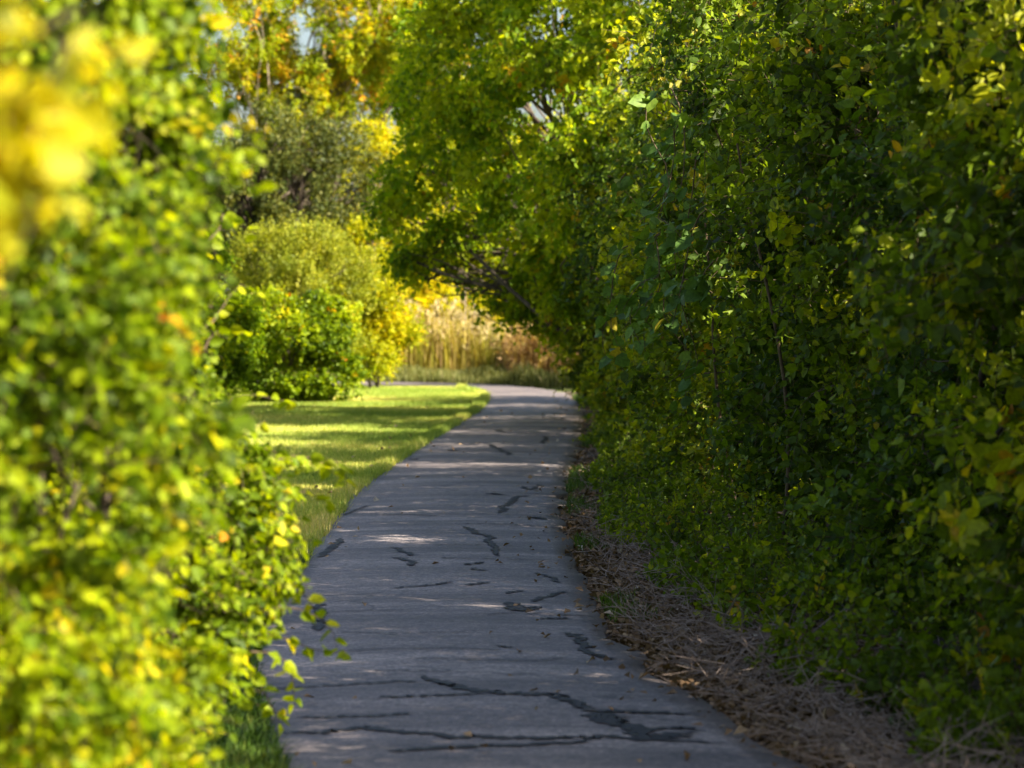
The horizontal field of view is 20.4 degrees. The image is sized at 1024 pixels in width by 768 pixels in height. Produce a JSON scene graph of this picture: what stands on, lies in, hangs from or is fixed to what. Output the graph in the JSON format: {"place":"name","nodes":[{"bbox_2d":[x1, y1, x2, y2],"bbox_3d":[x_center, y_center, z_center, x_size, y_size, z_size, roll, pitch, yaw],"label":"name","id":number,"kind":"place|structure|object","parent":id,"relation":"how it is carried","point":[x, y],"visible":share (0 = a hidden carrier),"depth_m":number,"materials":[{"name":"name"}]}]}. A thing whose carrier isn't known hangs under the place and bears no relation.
{"place":"outdoors","nodes":[
{"label":"outdoors","id":0,"kind":"place"},
{"bbox_2d":[233,415,350,454],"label":"lawn","id":1,"kind":"structure","parent":0,"point":[287,435],"depth_m":32.62,"materials":[{"name":"green plant"}]},
{"bbox_2d":[0,0,155,289],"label":"golden sapling","id":2,"kind":"object","parent":1,"relation":"on","point":[50,126],"visible":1,"depth_m":3.01,"materials":[{"name":"yellow plant"}]},
{"bbox_2d":[0,0,291,767],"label":"leafy shrub","id":3,"kind":"object","parent":1,"relation":"on","point":[92,314],"visible":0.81,"depth_m":5.83,"materials":[{"name":"green plant"}]},
{"bbox_2d":[20,211,356,767],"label":"spreading shrub","id":4,"kind":"object","parent":1,"relation":"on","point":[232,585],"visible":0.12,"depth_m":8.73,"materials":[{"name":"green plant"}]},
{"bbox_2d":[198,308,244,378],"bbox_3d":[-5.145,-0.767,39.933,2.676,2.688,2.263,1,2,23],"label":"shaded bush","id":5,"kind":"object","parent":1,"relation":"on","point":[226,352],"visible":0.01,"depth_m":39.90,"materials":[{"name":"green plant"}]},
{"bbox_2d":[195,237,274,395],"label":"sunny bush","id":6,"kind":"object","parent":1,"relation":"on","point":[245,315],"visible":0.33,"depth_m":42.75,"materials":[{"name":"green plant"}]},
{"bbox_2d":[187,547,326,767],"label":"rough grass","id":7,"kind":"structure","parent":1,"relation":"on","point":[251,747],"depth_m":10.00,"materials":[{"name":"green plant"}]},
{"bbox_2d":[216,283,376,402],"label":"round bush","id":8,"kind":"object","parent":1,"relation":"on","point":[330,323],"visible":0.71,"depth_m":45.12,"materials":[{"name":"green plant"}]},
{"bbox_2d":[223,202,385,382],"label":"olive bush","id":9,"kind":"object","parent":1,"relation":"on","point":[291,274],"visible":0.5,"depth_m":49.07,"materials":[{"name":"green plant"}]},
{"bbox_2d":[198,382,494,576],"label":"mown grass","id":10,"kind":"structure","parent":1,"relation":"on","point":[361,429],"depth_m":34.62,"materials":[{"name":"green plant"}]},
{"bbox_2d":[326,211,429,387],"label":"yellow green bush","id":11,"kind":"object","parent":1,"relation":"on","point":[387,320],"visible":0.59,"depth_m":52.19,"materials":[{"name":"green plant"}]},
{"bbox_2d":[12,0,705,305],"label":"sky","id":12,"kind":"structure","parent":0,"point":[305,36],"materials":[{"name":"white"}]},
{"bbox_2d":[271,296,528,373],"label":"tall dry grass","id":13,"kind":"structure","parent":0,"point":[454,345],"depth_m":58.50,"materials":[{"name":"beige plant"}]},
{"bbox_2d":[269,360,581,388],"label":"field edge grass","id":14,"kind":"structure","parent":0,"point":[528,377],"depth_m":55.85,"materials":[{"name":"green plant"}]},
{"bbox_2d":[247,381,808,767],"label":"path","id":15,"kind":"structure","parent":0,"point":[424,677],"depth_m":13.12,"materials":[{"name":"grey asphalt"}]},
{"bbox_2d":[540,388,572,391],"bbox_3d":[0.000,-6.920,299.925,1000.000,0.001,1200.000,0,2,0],"label":"ground","id":16,"kind":"structure","parent":0,"point":[565,389],"depth_m":53.29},
{"bbox_2d":[25,0,209,196],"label":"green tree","id":17,"kind":"object","parent":16,"relation":"on","point":[162,68],"depth_m":69.31,"materials":[{"name":"green plant"}]},
{"bbox_2d":[201,125,348,303],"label":"woodland tree","id":18,"kind":"object","parent":16,"relation":"on","point":[220,142],"visible":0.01,"depth_m":94.00,"materials":[{"name":"green plant"}]},
{"bbox_2d":[166,91,396,307],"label":"dark tree","id":19,"kind":"object","parent":16,"relation":"on","point":[280,156],"visible":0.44,"depth_m":58.98,"materials":[{"name":"green plant"}]},
{"bbox_2d":[183,0,415,209],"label":"autumn tree","id":20,"kind":"object","parent":16,"relation":"on","point":[337,67],"visible":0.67,"depth_m":72.40,"materials":[{"name":"yellow plant"}]},
{"bbox_2d":[306,114,447,252],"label":"yellow tree","id":21,"kind":"object","parent":16,"relation":"on","point":[382,136],"visible":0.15,"depth_m":65.01,"materials":[{"name":"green plant"}]},
{"bbox_2d":[323,165,470,306],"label":"woodland tree","id":22,"kind":"object","parent":16,"relation":"on","point":[361,191],"depth_m":88.57,"materials":[{"name":"green plant"}]},
{"bbox_2d":[371,0,467,269],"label":"slender tree","id":23,"kind":"object","parent":16,"relation":"on","point":[391,54],"visible":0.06,"depth_m":71.53,"materials":[{"name":"green plant"}]},
{"bbox_2d":[401,268,468,322],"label":"bush","id":24,"kind":"object","parent":16,"relation":"on","point":[425,298],"visible":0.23,"depth_m":62.49,"materials":[{"name":"yellow plant"}]},
{"bbox_2d":[451,286,472,329],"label":"bare sapling","id":25,"kind":"object","parent":16,"relation":"on","point":[465,300],"visible":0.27,"depth_m":60.47,"materials":[{"name":"beige plant"}]},
{"bbox_2d":[455,285,516,337],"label":"bush","id":26,"kind":"object","parent":16,"relation":"on","point":[479,304],"visible":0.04,"depth_m":63.63,"materials":[{"name":"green plant"}]},
{"bbox_2d":[452,111,546,284],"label":"woodland tree","id":27,"kind":"object","parent":16,"relation":"on","point":[516,125],"visible":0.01,"depth_m":94.41,"materials":[{"name":"green plant"}]},
{"bbox_2d":[485,321,595,373],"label":"brown weeds","id":28,"kind":"object","parent":16,"relation":"on","point":[522,350],"visible":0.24,"depth_m":56.36,"materials":[{"name":"brown plant"}]},
{"bbox_2d":[356,0,757,359],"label":"arching tree","id":29,"kind":"object","parent":16,"relation":"on","point":[485,169],"visible":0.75,"depth_m":38.51,"materials":[{"name":"green plant"}]},
{"bbox_2d":[510,78,631,219],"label":"woodland tree","id":30,"kind":"object","parent":16,"relation":"on","point":[619,91],"visible":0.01,"depth_m":90.04,"materials":[{"name":"green plant"}]},
{"bbox_2d":[569,386,1023,767],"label":"ground cover","id":31,"kind":"object","parent":16,"relation":"on","point":[741,573],"visible":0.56,"depth_m":12.64,"materials":[{"name":"green plant"}]},
{"bbox_2d":[563,392,1021,753],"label":"verge","id":32,"kind":"structure","parent":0,"point":[976,681],"depth_m":14.46,"materials":[{"name":"plant"}]},
{"bbox_2d":[541,330,614,400],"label":"hedge shrub","id":33,"kind":"object","parent":32,"relation":"on","point":[562,368],"depth_m":43.84,"materials":[{"name":"green plant"}]},
{"bbox_2d":[548,173,639,413],"bbox_3d":[2.502,-1.543,39.648,4.013,4.421,4.824,0,2,0],"label":"hedge shrub","id":34,"kind":"object","parent":32,"relation":"on","point":[572,341],"visible":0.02,"depth_m":38.99,"materials":[{"name":"green plant"}]},
{"bbox_2d":[546,62,643,422],"bbox_3d":[2.733,-1.570,35.122,4.045,4.762,4.446,-1,2,-27],"label":"hedge shrub","id":35,"kind":"object","parent":32,"relation":"on","point":[596,399],"visible":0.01,"depth_m":35.21,"materials":[{"name":"green plant"}]},
{"bbox_2d":[557,393,681,623],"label":"margin grass","id":36,"kind":"structure","parent":32,"relation":"on","point":[570,487],"depth_m":18.73,"materials":[{"name":"plant"}]},
{"bbox_2d":[587,79,656,436],"bbox_3d":[2.662,-1.354,31.066,3.672,4.556,4.452,0,2,0],"label":"hedge shrub","id":37,"kind":"object","parent":32,"relation":"on","point":[621,109],"visible":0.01,"depth_m":31.26,"materials":[{"name":"green plant"}]},
{"bbox_2d":[546,48,728,452],"bbox_3d":[2.419,-1.201,27.546,4.166,4.437,4.176,0,2,0],"label":"hedge shrub","id":38,"kind":"object","parent":32,"relation":"on","point":[624,161],"visible":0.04,"depth_m":27.76,"materials":[{"name":"green plant"}]},
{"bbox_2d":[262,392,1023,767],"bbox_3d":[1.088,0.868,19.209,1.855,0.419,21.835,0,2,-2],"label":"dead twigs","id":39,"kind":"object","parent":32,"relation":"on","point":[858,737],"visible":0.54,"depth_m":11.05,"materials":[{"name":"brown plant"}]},
{"bbox_2d":[583,4,757,483],"bbox_3d":[2.438,-1.114,24.109,3.708,4.565,4.411,0,2,0],"label":"hedge shrub","id":40,"kind":"object","parent":32,"relation":"on","point":[625,278],"visible":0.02,"depth_m":23.51,"materials":[{"name":"green plant"}]},
{"bbox_2d":[595,0,883,511],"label":"hedge shrub","id":41,"kind":"object","parent":32,"relation":"on","point":[682,424],"visible":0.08,"depth_m":21.07,"materials":[{"name":"green plant"}]},
{"bbox_2d":[638,0,936,555],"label":"hedge shrub","id":42,"kind":"object","parent":32,"relation":"on","point":[760,340],"visible":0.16,"depth_m":17.79,"materials":[{"name":"green plant"}]},
{"bbox_2d":[594,88,790,545],"bbox_3d":[1.137,-0.374,18.516,1.150,2.906,5.128,0,2,0],"label":"vine","id":43,"kind":"object","parent":42,"relation":"attached to","point":[696,288],"visible":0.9,"depth_m":17.47,"materials":[{"name":"green plant"}]},
{"bbox_2d":[677,0,1010,608],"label":"hedge shrub","id":44,"kind":"object","parent":32,"relation":"on","point":[820,53],"visible":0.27,"depth_m":15.23,"materials":[{"name":"green plant"}]},
{"bbox_2d":[771,0,1023,635],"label":"hedge shrub","id":45,"kind":"object","parent":32,"relation":"on","point":[892,407],"visible":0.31,"depth_m":12.86,"materials":[{"name":"green plant"}]},
{"bbox_2d":[844,0,1023,714],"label":"hedge shrub","id":46,"kind":"object","parent":32,"relation":"on","point":[957,126],"visible":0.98,"depth_m":10.55,"materials":[{"name":"green plant"}]}
]}

